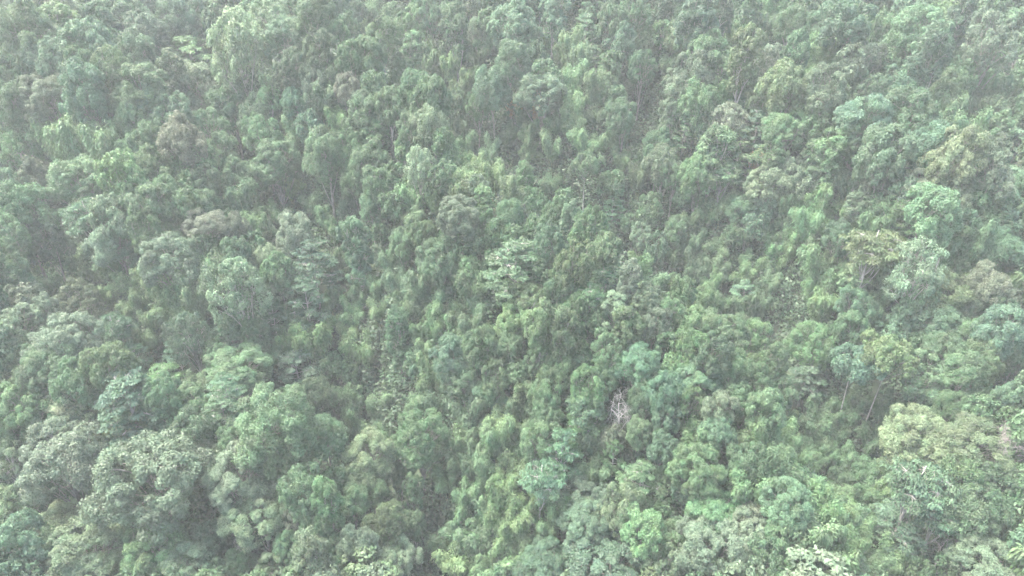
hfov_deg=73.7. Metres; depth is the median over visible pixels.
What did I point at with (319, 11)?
broadleaf tree
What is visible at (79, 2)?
columnar tree
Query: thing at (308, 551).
tree
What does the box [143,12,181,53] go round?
broadleaf tree
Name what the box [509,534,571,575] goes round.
broadleaf tree
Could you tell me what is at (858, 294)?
broadleaf tree
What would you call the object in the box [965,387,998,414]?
bamboo clump
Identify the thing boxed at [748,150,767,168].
open tree
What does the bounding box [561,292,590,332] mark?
broadleaf tree
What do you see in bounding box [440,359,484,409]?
broadleaf tree
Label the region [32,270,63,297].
bamboo clump
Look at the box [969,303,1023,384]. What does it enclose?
broadleaf tree
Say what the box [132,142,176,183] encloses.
broadleaf tree
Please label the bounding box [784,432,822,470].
bamboo clump
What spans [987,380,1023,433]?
broadleaf tree
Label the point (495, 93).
broadleaf tree
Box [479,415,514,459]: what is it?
bamboo clump
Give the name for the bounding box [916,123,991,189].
broadleaf tree
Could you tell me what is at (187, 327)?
open tree
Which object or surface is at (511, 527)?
bamboo clump
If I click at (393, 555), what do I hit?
broadleaf tree
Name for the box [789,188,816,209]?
bamboo clump
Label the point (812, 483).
bamboo clump
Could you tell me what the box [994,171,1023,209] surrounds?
broadleaf tree
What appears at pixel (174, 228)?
bamboo clump
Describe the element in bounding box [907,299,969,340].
broadleaf tree
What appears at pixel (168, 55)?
columnar tree
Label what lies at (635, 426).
broadleaf tree
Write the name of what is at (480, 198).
columnar tree
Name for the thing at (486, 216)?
columnar tree
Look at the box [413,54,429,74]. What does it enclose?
bamboo clump
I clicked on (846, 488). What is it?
bamboo clump
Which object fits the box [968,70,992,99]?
bamboo clump
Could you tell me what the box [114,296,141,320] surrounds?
bamboo clump
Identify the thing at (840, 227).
broadleaf tree
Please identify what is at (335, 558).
broadleaf tree
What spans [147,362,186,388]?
leaf tree
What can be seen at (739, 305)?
bamboo clump
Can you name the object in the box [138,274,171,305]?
bamboo clump
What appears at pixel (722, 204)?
bamboo clump
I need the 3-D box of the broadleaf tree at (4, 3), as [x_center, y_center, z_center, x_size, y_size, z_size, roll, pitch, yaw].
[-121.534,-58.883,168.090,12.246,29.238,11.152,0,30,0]
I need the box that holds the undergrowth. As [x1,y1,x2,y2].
[0,0,1023,575]
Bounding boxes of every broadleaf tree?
[0,0,33,45]
[0,0,59,57]
[0,47,43,100]
[0,71,40,132]
[0,126,51,201]
[0,166,30,199]
[0,179,61,279]
[0,211,31,257]
[0,242,31,284]
[0,255,34,295]
[0,301,46,338]
[0,329,49,370]
[0,361,36,397]
[0,380,54,459]
[0,411,36,456]
[0,483,38,524]
[0,507,58,575]
[9,36,58,101]
[12,467,58,524]
[14,71,87,125]
[14,340,88,421]
[15,155,50,208]
[15,416,125,534]
[18,524,63,573]
[19,311,104,377]
[20,212,79,296]
[25,396,103,437]
[26,291,58,341]
[29,547,94,575]
[34,35,74,81]
[34,496,89,537]
[40,377,93,420]
[44,153,109,206]
[44,514,133,575]
[47,354,106,409]
[53,277,106,339]
[56,17,117,64]
[56,55,109,122]
[61,39,102,81]
[71,91,113,131]
[76,428,226,563]
[78,0,115,30]
[78,340,144,405]
[80,226,140,275]
[85,477,123,506]
[87,44,140,95]
[87,191,143,269]
[90,407,147,448]
[93,147,149,223]
[95,0,148,31]
[98,556,148,575]
[106,61,170,130]
[107,490,148,536]
[109,0,171,60]
[113,97,148,137]
[115,26,160,79]
[119,518,197,575]
[123,181,173,234]
[124,206,166,264]
[127,80,171,135]
[131,119,163,152]
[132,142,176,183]
[136,231,203,289]
[137,417,173,451]
[140,371,184,421]
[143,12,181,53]
[145,173,182,205]
[147,90,195,177]
[147,536,217,575]
[155,0,207,60]
[155,109,208,171]
[165,405,217,460]
[168,58,221,135]
[172,381,209,415]
[177,144,218,184]
[180,207,237,247]
[186,188,222,224]
[187,162,220,195]
[190,518,231,557]
[191,438,221,475]
[192,106,231,187]
[196,341,274,408]
[201,438,271,530]
[204,130,239,176]
[205,84,245,158]
[210,53,249,94]
[212,545,258,575]
[216,210,252,250]
[216,421,256,476]
[216,480,288,553]
[218,155,249,191]
[219,236,252,295]
[228,66,263,104]
[230,381,324,468]
[236,89,281,137]
[238,316,270,351]
[240,110,287,199]
[248,137,303,207]
[250,540,292,575]
[258,250,294,306]
[261,467,298,522]
[262,433,307,483]
[263,12,306,72]
[270,46,305,114]
[272,528,296,564]
[275,209,312,266]
[276,461,325,523]
[279,82,309,122]
[281,495,312,530]
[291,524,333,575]
[294,0,344,59]
[295,374,337,426]
[298,511,332,538]
[299,59,329,109]
[299,412,349,466]
[301,124,347,218]
[302,27,339,89]
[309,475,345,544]
[319,56,346,89]
[321,529,345,556]
[321,555,342,573]
[326,19,350,51]
[333,71,359,125]
[335,523,379,563]
[336,38,365,108]
[336,130,368,168]
[336,190,359,220]
[340,164,362,220]
[340,481,370,528]
[341,425,400,482]
[341,463,379,495]
[343,88,382,157]
[349,137,393,182]
[353,34,387,111]
[359,189,389,241]
[359,472,388,509]
[360,498,410,558]
[362,165,392,238]
[364,15,404,72]
[374,85,409,163]
[375,530,423,575]
[385,226,414,269]
[385,461,414,507]
[386,52,414,90]
[390,407,450,492]
[393,3,425,57]
[395,108,423,166]
[400,67,427,109]
[401,509,426,551]
[408,103,449,163]
[409,73,452,159]
[410,220,438,247]
[414,0,445,43]
[415,237,460,285]
[422,158,456,197]
[428,331,473,397]
[435,193,482,253]
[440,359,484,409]
[461,324,499,373]
[464,89,493,147]
[471,64,515,137]
[475,345,509,380]
[481,357,508,399]
[486,0,537,84]
[493,299,528,339]
[494,22,542,78]
[494,37,531,118]
[496,197,524,228]
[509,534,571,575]
[512,72,567,146]
[512,279,544,311]
[519,416,561,471]
[521,349,547,377]
[528,378,562,413]
[531,220,572,292]
[535,345,578,393]
[543,269,578,309]
[548,238,595,292]
[549,473,596,510]
[555,496,610,556]
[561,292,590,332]
[562,529,653,575]
[570,362,607,413]
[573,204,609,272]
[590,231,622,294]
[590,327,621,369]
[590,360,617,401]
[591,482,619,517]
[592,0,626,44]
[593,481,646,542]
[602,20,637,68]
[602,96,636,152]
[611,340,660,387]
[618,0,653,55]
[619,500,667,567]
[625,412,652,461]
[626,49,658,123]
[627,26,656,87]
[627,378,660,439]
[628,281,664,341]
[629,218,651,255]
[638,542,689,575]
[640,142,681,211]
[641,305,672,364]
[641,370,686,416]
[642,126,674,190]
[646,428,681,470]
[651,402,684,460]
[653,518,698,570]
[658,155,682,218]
[659,297,685,353]
[661,214,687,270]
[664,442,727,520]
[666,48,715,149]
[671,327,710,367]
[672,304,711,335]
[673,512,748,575]
[675,151,716,212]
[675,356,726,402]
[676,75,719,157]
[677,385,707,422]
[683,486,741,547]
[685,26,732,75]
[686,281,722,309]
[692,330,735,389]
[693,306,752,355]
[697,410,737,463]
[700,390,740,425]
[707,102,748,143]
[708,78,733,110]
[717,347,753,409]
[720,556,745,575]
[724,193,761,226]
[725,381,764,429]
[726,440,771,483]
[728,505,772,559]
[735,362,773,393]
[739,317,773,361]
[742,165,791,239]
[743,531,785,575]
[744,81,776,135]
[744,386,786,430]
[745,338,789,380]
[753,56,808,146]
[756,369,798,410]
[758,475,821,538]
[760,108,817,185]
[762,519,790,567]
[765,554,795,570]
[771,4,804,45]
[778,155,805,197]
[782,320,838,371]
[798,540,826,574]
[803,10,826,47]
[803,61,847,155]
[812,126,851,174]
[814,0,878,60]
[820,217,860,264]
[832,92,896,178]
[833,284,880,338]
[833,307,872,373]
[843,118,872,170]
[851,121,917,197]
[852,72,891,119]
[871,62,924,103]
[873,83,943,141]
[878,2,955,63]
[878,402,952,472]
[893,345,946,414]
[900,164,947,237]
[902,118,959,177]
[903,181,963,260]
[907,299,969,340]
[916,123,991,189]
[920,329,972,384]
[924,267,981,317]
[924,411,1023,484]
[929,65,970,99]
[931,387,969,422]
[936,165,977,225]
[937,480,1001,567]
[939,346,993,417]
[940,452,992,530]
[942,532,1017,575]
[948,257,971,293]
[951,289,988,319]
[952,317,994,350]
[956,259,1016,315]
[958,337,1006,389]
[960,5,1018,118]
[960,137,1018,208]
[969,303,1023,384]
[971,460,1020,505]
[971,487,1018,541]
[973,292,1019,326]
[983,225,1023,278]
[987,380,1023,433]
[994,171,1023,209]
[1002,342,1023,383]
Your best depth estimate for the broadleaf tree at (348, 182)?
143.61 m
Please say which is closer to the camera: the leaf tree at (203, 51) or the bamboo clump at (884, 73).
the bamboo clump at (884, 73)
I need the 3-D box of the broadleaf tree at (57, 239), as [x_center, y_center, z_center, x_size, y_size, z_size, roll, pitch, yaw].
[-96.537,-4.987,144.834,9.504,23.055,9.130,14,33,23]
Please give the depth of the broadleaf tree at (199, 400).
111.58 m
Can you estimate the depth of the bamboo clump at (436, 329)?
126.42 m
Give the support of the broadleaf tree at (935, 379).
on the ground
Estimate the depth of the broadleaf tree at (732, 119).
150.11 m
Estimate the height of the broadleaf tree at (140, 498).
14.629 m
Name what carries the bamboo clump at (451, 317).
on the ground
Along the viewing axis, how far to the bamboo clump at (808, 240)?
139.51 m
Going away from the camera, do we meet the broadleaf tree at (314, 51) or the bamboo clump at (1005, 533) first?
the bamboo clump at (1005, 533)
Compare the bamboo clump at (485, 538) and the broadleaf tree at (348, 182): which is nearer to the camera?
the bamboo clump at (485, 538)
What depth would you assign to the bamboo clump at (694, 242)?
150.21 m
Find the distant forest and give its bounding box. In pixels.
[0,0,1023,575]
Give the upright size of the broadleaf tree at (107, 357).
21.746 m
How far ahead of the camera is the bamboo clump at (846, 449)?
120.29 m
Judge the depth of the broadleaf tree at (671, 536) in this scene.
95.59 m
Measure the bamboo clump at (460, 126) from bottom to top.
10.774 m
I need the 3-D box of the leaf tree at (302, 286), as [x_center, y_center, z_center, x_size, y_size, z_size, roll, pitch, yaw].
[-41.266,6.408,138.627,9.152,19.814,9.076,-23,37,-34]
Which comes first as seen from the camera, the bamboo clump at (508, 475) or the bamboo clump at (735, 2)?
the bamboo clump at (508, 475)
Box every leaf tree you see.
[57,195,104,236]
[91,366,173,451]
[92,311,140,344]
[124,341,153,374]
[133,376,150,406]
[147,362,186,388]
[157,34,215,73]
[162,337,196,378]
[175,11,220,59]
[200,392,243,432]
[204,371,247,422]
[207,0,235,15]
[210,324,243,350]
[258,299,286,331]
[274,348,320,384]
[283,274,331,331]
[287,236,343,309]
[482,235,544,311]
[490,229,515,258]
[506,237,550,268]
[511,259,531,287]
[517,456,567,519]
[535,5,545,37]
[539,426,583,490]
[564,412,594,457]
[565,386,608,454]
[566,353,593,388]
[570,12,598,45]
[576,281,605,342]
[584,405,607,442]
[587,34,605,67]
[589,44,604,72]
[590,0,604,23]
[591,265,615,292]
[601,195,625,224]
[601,439,625,481]
[611,458,668,509]
[671,114,696,159]
[707,475,727,508]
[708,162,744,229]
[709,56,729,83]
[726,279,759,300]
[727,86,748,114]
[729,97,762,123]
[729,127,755,161]
[729,153,761,191]
[739,109,766,150]
[747,143,785,187]
[782,360,826,408]
[797,374,827,412]
[838,227,910,326]
[838,257,880,290]
[869,497,916,552]
[873,194,912,228]
[876,519,928,574]
[879,455,963,531]
[882,220,904,236]
[888,214,913,238]
[889,152,918,177]
[902,214,939,264]
[911,488,974,554]
[981,164,1023,184]
[994,127,1023,167]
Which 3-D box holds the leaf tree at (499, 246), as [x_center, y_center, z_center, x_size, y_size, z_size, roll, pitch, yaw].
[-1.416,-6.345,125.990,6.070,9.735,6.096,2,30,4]
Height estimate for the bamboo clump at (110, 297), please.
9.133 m
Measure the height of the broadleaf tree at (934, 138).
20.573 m
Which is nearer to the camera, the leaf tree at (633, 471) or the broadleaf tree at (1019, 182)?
the leaf tree at (633, 471)
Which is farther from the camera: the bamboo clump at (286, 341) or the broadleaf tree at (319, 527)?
the bamboo clump at (286, 341)
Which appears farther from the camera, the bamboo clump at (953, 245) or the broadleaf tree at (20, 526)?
the bamboo clump at (953, 245)
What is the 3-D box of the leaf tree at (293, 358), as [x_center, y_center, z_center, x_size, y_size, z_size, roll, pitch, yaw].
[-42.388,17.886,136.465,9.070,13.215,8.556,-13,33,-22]
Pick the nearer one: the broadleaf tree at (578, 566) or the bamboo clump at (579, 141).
the broadleaf tree at (578, 566)
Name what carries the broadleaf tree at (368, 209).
on the ground
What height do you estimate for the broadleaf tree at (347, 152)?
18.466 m
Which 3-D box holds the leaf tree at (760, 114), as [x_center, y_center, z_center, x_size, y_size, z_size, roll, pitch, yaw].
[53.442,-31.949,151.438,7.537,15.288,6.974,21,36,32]
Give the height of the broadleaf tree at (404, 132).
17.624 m
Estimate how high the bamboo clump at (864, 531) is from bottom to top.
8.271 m
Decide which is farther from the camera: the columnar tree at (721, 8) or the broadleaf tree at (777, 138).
the columnar tree at (721, 8)
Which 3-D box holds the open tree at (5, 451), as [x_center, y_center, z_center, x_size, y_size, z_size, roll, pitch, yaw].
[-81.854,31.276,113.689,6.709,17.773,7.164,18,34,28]
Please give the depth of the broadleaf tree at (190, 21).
186.91 m
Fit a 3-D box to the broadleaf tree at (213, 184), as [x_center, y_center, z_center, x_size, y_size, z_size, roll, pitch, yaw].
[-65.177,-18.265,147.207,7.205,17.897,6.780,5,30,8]
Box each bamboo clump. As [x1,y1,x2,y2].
[25,102,58,140]
[27,112,65,161]
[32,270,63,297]
[42,112,101,176]
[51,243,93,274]
[52,96,85,125]
[55,154,79,175]
[76,254,108,285]
[77,116,121,187]
[89,113,112,129]
[92,248,138,279]
[97,284,127,315]
[103,270,142,295]
[113,130,160,153]
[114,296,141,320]
[127,284,154,312]
[128,262,164,283]
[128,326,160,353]
[136,303,162,338]
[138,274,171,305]
[147,282,188,332]
[160,256,195,310]
[162,211,186,226]
[163,220,193,238]
[179,277,212,333]
[181,367,211,398]
[188,228,246,268]
[191,243,218,278]
[195,266,218,285]
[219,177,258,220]
[222,183,260,206]
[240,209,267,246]
[263,336,283,370]
[264,217,276,242]
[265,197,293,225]
[267,106,291,135]
[274,325,293,352]
[276,302,307,336]
[279,112,308,155]
[288,313,336,362]
[296,190,324,216]
[298,81,345,131]
[313,204,336,233]
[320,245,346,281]
[320,284,345,314]
[323,103,347,133]
[323,219,351,243]
[335,313,362,339]
[338,294,366,326]
[338,324,376,374]
[339,406,370,438]
[343,417,367,440]
[346,273,372,311]
[354,15,372,33]
[363,0,394,26]
[365,273,386,303]
[365,383,395,408]
[365,400,393,429]
[366,295,392,324]
[372,422,389,437]
[373,242,387,270]
[377,250,409,285]
[381,265,408,299]
[392,286,413,318]
[394,178,419,214]
[399,285,431,319]
[401,268,432,320]
[402,200,424,234]
[403,321,427,345]
[404,391,427,412]
[405,298,435,324]
[406,336,438,357]
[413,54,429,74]
[414,350,443,396]
[415,302,445,342]
[418,35,447,79]
[419,269,440,297]
[420,382,455,417]
[422,182,445,217]
[424,520,464,556]
[428,278,457,304]
[430,284,462,315]
[430,540,472,575]
[431,463,458,497]
[438,514,494,550]
[439,49,461,82]
[440,301,470,329]
[444,447,471,480]
[445,140,475,173]
[445,264,468,297]
[446,175,477,223]
[448,78,470,99]
[448,163,479,185]
[448,271,488,316]
[449,114,469,147]
[449,382,490,428]
[451,475,486,525]
[451,554,476,575]
[454,39,472,64]
[455,129,479,152]
[455,448,479,481]
[457,311,489,345]
[459,64,479,92]
[460,412,491,442]
[461,149,486,183]
[461,521,502,568]
[464,436,492,458]
[465,44,488,69]
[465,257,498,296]
[466,286,497,316]
[470,550,496,575]
[471,380,508,411]
[471,492,503,515]
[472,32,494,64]
[472,448,506,493]
[478,131,501,167]
[479,158,505,205]
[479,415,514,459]
[479,478,526,528]
[481,403,515,433]
[486,505,517,537]
[489,463,519,497]
[491,506,534,557]
[496,446,535,481]
[497,430,524,463]
[497,520,529,554]
[498,175,527,203]
[505,391,532,422]
[505,411,539,445]
[513,103,531,129]
[514,528,553,556]
[515,490,534,526]
[517,117,539,147]
[517,138,543,164]
[527,484,546,516]
[531,511,566,537]
[536,123,555,143]
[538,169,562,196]
[539,128,563,168]
[540,28,558,50]
[542,110,567,139]
[544,491,572,528]
[552,45,568,71]
[553,23,583,67]
[557,58,588,90]
[559,86,585,122]
[561,107,587,147]
[565,38,597,73]
[566,125,599,153]
[573,424,607,457]
[573,451,619,486]
[583,65,611,101]
[583,102,607,128]
[584,87,607,109]
[589,132,611,150]
[612,148,631,170]
[618,74,635,93]
[627,160,649,199]
[627,238,656,266]
[637,269,670,294]
[658,57,678,84]
[665,247,691,269]
[666,401,702,434]
[672,234,698,257]
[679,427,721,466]
[680,210,703,243]
[681,227,707,257]
[683,246,708,286]
[687,188,713,213]
[691,195,719,224]
[699,263,728,292]
[702,234,729,256]
[702,254,724,277]
[703,181,741,228]
[712,257,732,291]
[715,291,735,314]
[723,0,742,21]
[723,15,748,48]
[727,266,758,293]
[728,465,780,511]
[730,418,753,453]
[732,296,753,323]
[735,404,770,432]
[737,246,763,275]
[743,286,773,317]
[744,13,766,46]
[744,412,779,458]
[753,263,783,296]
[757,9,775,40]
[757,254,787,273]
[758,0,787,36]
[758,222,784,245]
[763,238,787,260]
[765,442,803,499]
[766,423,798,463]
[771,416,802,450]
[772,529,809,550]
[775,188,794,217]
[778,232,804,266]
[780,408,800,431]
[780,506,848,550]
[782,221,801,245]
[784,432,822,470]
[785,216,795,231]
[787,200,824,243]
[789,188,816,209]
[791,462,834,496]
[796,239,835,291]
[797,394,836,428]
[798,36,833,71]
[800,277,820,314]
[801,435,840,457]
[802,174,835,211]
[804,63,817,78]
[804,233,832,251]
[806,286,840,322]
[806,455,830,475]
[806,483,845,525]
[808,212,834,241]
[809,30,841,60]
[816,56,842,78]
[816,195,845,218]
[817,417,852,449]
[821,249,847,273]
[821,286,852,310]
[822,519,844,555]
[823,502,847,546]
[824,481,859,522]
[825,386,858,414]
[826,473,853,495]
[827,443,853,470]
[828,460,856,488]
[832,37,862,63]
[833,167,858,201]
[833,488,859,504]
[834,493,870,530]
[834,522,872,557]
[837,249,862,275]
[838,439,870,468]
[839,203,859,231]
[845,382,882,415]
[846,56,871,97]
[849,503,878,533]
[849,517,874,539]
[851,457,881,485]
[851,475,883,506]
[853,420,886,457]
[855,209,896,232]
[856,268,881,296]
[857,551,895,575]
[859,70,890,94]
[861,290,889,327]
[862,4,895,43]
[863,0,881,20]
[863,481,905,515]
[863,531,909,575]
[867,384,907,423]
[871,263,912,291]
[873,280,900,307]
[873,457,910,489]
[877,0,903,18]
[915,0,966,27]
[919,234,955,250]
[932,87,971,115]
[934,233,961,261]
[938,224,974,255]
[951,24,969,57]
[951,105,993,155]
[954,33,991,66]
[956,236,984,266]
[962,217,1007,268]
[964,85,1003,124]
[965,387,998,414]
[967,250,996,270]
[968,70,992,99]
[980,7,1019,33]
[986,66,1022,116]
[991,527,1023,546]
[993,246,1022,275]
[994,93,1023,139]
[1002,510,1022,530]
[1006,269,1012,286]
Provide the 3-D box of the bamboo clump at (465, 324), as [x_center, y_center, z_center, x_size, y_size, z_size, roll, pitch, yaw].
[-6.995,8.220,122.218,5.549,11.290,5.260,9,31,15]
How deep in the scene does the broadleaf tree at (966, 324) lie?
116.96 m
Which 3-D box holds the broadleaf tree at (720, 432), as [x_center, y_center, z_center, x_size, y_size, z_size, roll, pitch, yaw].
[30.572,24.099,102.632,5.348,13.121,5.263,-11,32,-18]
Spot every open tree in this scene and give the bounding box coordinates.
[0,436,28,481]
[1,338,29,394]
[31,0,79,18]
[160,311,213,372]
[198,256,273,339]
[205,5,273,151]
[243,0,290,76]
[250,242,278,269]
[403,144,440,210]
[466,16,486,50]
[505,99,521,126]
[532,107,542,120]
[737,219,757,252]
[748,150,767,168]
[753,42,781,76]
[754,195,778,227]
[849,40,888,93]
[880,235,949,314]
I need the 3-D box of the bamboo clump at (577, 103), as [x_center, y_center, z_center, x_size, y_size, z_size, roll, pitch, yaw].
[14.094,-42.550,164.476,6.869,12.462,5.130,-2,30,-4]
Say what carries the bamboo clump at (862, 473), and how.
on the ground
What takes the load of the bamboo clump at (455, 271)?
on the ground
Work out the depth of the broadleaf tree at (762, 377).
105.17 m
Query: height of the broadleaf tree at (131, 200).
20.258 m
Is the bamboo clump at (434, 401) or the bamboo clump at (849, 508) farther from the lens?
the bamboo clump at (434, 401)
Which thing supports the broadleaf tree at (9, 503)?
on the ground
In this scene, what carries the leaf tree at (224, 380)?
on the ground
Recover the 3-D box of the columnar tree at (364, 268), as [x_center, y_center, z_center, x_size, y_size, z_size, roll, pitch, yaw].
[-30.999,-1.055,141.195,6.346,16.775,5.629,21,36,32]
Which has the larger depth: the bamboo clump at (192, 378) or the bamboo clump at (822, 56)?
the bamboo clump at (822, 56)
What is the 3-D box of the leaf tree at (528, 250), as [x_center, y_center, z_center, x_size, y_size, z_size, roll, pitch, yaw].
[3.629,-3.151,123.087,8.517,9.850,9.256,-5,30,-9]
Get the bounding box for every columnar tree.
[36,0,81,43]
[69,0,94,21]
[155,47,189,110]
[255,73,281,128]
[335,214,376,307]
[345,245,374,290]
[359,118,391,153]
[385,304,409,384]
[391,345,408,380]
[393,138,413,174]
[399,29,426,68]
[401,471,424,511]
[438,0,470,83]
[473,183,495,211]
[478,204,492,260]
[516,160,534,213]
[520,293,556,375]
[538,0,571,58]
[542,305,582,394]
[560,198,582,248]
[578,1,596,36]
[600,289,631,329]
[611,303,645,377]
[616,257,642,304]
[651,0,674,64]
[657,83,685,138]
[661,67,683,100]
[672,0,719,70]
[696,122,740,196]
[712,0,733,44]
[726,21,765,127]
[779,26,810,112]
[799,136,827,189]
[803,155,843,187]
[843,188,872,221]
[847,169,866,198]
[858,167,888,207]
[879,172,899,199]
[900,19,954,102]
[945,0,977,48]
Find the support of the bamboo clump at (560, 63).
on the ground
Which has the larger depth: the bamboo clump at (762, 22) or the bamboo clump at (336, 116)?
the bamboo clump at (762, 22)
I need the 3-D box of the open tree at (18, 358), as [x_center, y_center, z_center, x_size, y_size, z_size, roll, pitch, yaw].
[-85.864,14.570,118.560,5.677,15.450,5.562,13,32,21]
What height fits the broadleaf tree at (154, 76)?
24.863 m
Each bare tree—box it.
[229,531,254,573]
[606,388,632,430]
[930,536,952,573]
[980,423,1023,484]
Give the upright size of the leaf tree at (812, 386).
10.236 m
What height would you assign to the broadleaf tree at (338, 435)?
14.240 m
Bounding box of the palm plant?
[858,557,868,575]
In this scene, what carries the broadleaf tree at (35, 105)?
on the ground
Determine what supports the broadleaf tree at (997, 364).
on the ground
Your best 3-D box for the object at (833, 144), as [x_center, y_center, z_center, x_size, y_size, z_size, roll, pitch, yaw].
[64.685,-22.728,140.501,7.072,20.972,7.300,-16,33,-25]
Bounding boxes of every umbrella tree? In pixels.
[496,330,522,387]
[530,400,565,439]
[570,148,605,200]
[828,342,886,424]
[855,327,919,439]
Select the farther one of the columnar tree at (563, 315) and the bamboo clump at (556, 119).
the bamboo clump at (556, 119)
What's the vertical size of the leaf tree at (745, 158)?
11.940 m
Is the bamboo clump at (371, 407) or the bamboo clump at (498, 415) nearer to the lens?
the bamboo clump at (498, 415)
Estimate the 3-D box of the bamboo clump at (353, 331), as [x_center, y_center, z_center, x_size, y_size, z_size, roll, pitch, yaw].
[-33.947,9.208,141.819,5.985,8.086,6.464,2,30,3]
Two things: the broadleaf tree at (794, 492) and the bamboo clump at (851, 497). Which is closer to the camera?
the broadleaf tree at (794, 492)
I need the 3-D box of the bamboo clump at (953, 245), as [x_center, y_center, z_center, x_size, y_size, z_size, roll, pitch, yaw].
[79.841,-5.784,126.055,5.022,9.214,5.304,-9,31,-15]
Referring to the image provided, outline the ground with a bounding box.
[0,0,1021,575]
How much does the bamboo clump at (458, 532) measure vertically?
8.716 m
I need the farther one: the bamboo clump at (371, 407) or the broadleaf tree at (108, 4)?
the broadleaf tree at (108, 4)
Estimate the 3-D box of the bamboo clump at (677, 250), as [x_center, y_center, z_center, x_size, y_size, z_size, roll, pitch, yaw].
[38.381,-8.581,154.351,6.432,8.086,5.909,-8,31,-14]
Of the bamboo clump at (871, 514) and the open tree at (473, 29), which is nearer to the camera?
the bamboo clump at (871, 514)
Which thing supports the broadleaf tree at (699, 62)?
on the ground
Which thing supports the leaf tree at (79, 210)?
on the ground
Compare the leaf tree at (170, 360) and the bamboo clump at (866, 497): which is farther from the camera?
the leaf tree at (170, 360)
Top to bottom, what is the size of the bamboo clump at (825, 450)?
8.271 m
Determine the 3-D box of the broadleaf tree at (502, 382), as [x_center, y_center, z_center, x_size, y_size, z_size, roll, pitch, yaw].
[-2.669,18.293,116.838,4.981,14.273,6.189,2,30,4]
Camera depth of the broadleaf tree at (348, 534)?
99.44 m
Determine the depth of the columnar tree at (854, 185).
136.43 m
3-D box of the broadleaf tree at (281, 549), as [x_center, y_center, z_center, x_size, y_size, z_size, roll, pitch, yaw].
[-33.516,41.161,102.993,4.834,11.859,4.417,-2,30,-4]
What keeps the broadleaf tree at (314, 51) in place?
on the ground
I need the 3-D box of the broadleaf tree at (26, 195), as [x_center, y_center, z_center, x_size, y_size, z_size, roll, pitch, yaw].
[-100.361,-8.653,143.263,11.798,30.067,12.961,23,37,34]
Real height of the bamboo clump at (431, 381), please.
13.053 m
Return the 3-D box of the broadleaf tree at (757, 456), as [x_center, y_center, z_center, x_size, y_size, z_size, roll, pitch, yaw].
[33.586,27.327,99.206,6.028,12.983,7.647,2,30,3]
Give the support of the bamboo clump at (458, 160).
on the ground
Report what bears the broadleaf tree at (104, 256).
on the ground
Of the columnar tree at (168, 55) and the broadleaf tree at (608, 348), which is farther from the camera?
the columnar tree at (168, 55)
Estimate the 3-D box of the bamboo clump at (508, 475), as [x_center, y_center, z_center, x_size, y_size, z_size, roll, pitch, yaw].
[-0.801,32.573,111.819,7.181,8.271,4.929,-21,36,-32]
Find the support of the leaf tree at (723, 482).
on the ground
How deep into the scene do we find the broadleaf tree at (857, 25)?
149.36 m
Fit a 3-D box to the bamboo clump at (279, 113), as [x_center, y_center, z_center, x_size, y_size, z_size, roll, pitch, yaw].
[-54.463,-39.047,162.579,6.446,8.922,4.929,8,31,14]
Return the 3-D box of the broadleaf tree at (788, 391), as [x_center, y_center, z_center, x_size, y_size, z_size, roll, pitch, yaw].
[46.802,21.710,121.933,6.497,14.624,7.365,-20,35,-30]
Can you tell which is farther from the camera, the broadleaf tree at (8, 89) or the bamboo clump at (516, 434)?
the broadleaf tree at (8, 89)
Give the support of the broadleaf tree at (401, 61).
on the ground
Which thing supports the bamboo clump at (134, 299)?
on the ground
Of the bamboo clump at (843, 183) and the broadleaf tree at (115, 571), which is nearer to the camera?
the broadleaf tree at (115, 571)
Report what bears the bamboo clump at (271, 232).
on the ground
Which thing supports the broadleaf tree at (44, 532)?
on the ground
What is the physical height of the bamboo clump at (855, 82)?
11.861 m
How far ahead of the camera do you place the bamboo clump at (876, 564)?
98.78 m
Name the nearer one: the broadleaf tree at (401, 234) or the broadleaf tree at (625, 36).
the broadleaf tree at (401, 234)
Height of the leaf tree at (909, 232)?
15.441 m
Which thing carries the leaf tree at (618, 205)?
on the ground
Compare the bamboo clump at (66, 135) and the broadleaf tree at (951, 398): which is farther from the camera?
the bamboo clump at (66, 135)
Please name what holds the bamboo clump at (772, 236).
on the ground
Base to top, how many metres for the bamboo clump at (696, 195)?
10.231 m
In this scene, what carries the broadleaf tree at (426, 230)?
on the ground
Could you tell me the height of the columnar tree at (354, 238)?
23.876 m
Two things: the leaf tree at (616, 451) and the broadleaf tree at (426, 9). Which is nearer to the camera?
the leaf tree at (616, 451)
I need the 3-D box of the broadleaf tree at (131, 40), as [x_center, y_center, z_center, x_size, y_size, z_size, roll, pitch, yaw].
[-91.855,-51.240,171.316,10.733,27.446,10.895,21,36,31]
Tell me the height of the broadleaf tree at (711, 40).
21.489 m
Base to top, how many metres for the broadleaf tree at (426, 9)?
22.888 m
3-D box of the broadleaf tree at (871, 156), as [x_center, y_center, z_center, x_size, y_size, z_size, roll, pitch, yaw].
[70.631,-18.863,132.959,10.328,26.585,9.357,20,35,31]
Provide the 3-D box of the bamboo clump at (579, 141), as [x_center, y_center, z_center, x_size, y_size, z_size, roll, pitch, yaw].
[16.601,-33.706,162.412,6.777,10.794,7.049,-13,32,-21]
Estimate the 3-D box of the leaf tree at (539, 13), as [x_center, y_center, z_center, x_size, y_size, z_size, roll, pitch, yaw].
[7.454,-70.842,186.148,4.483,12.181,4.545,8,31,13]

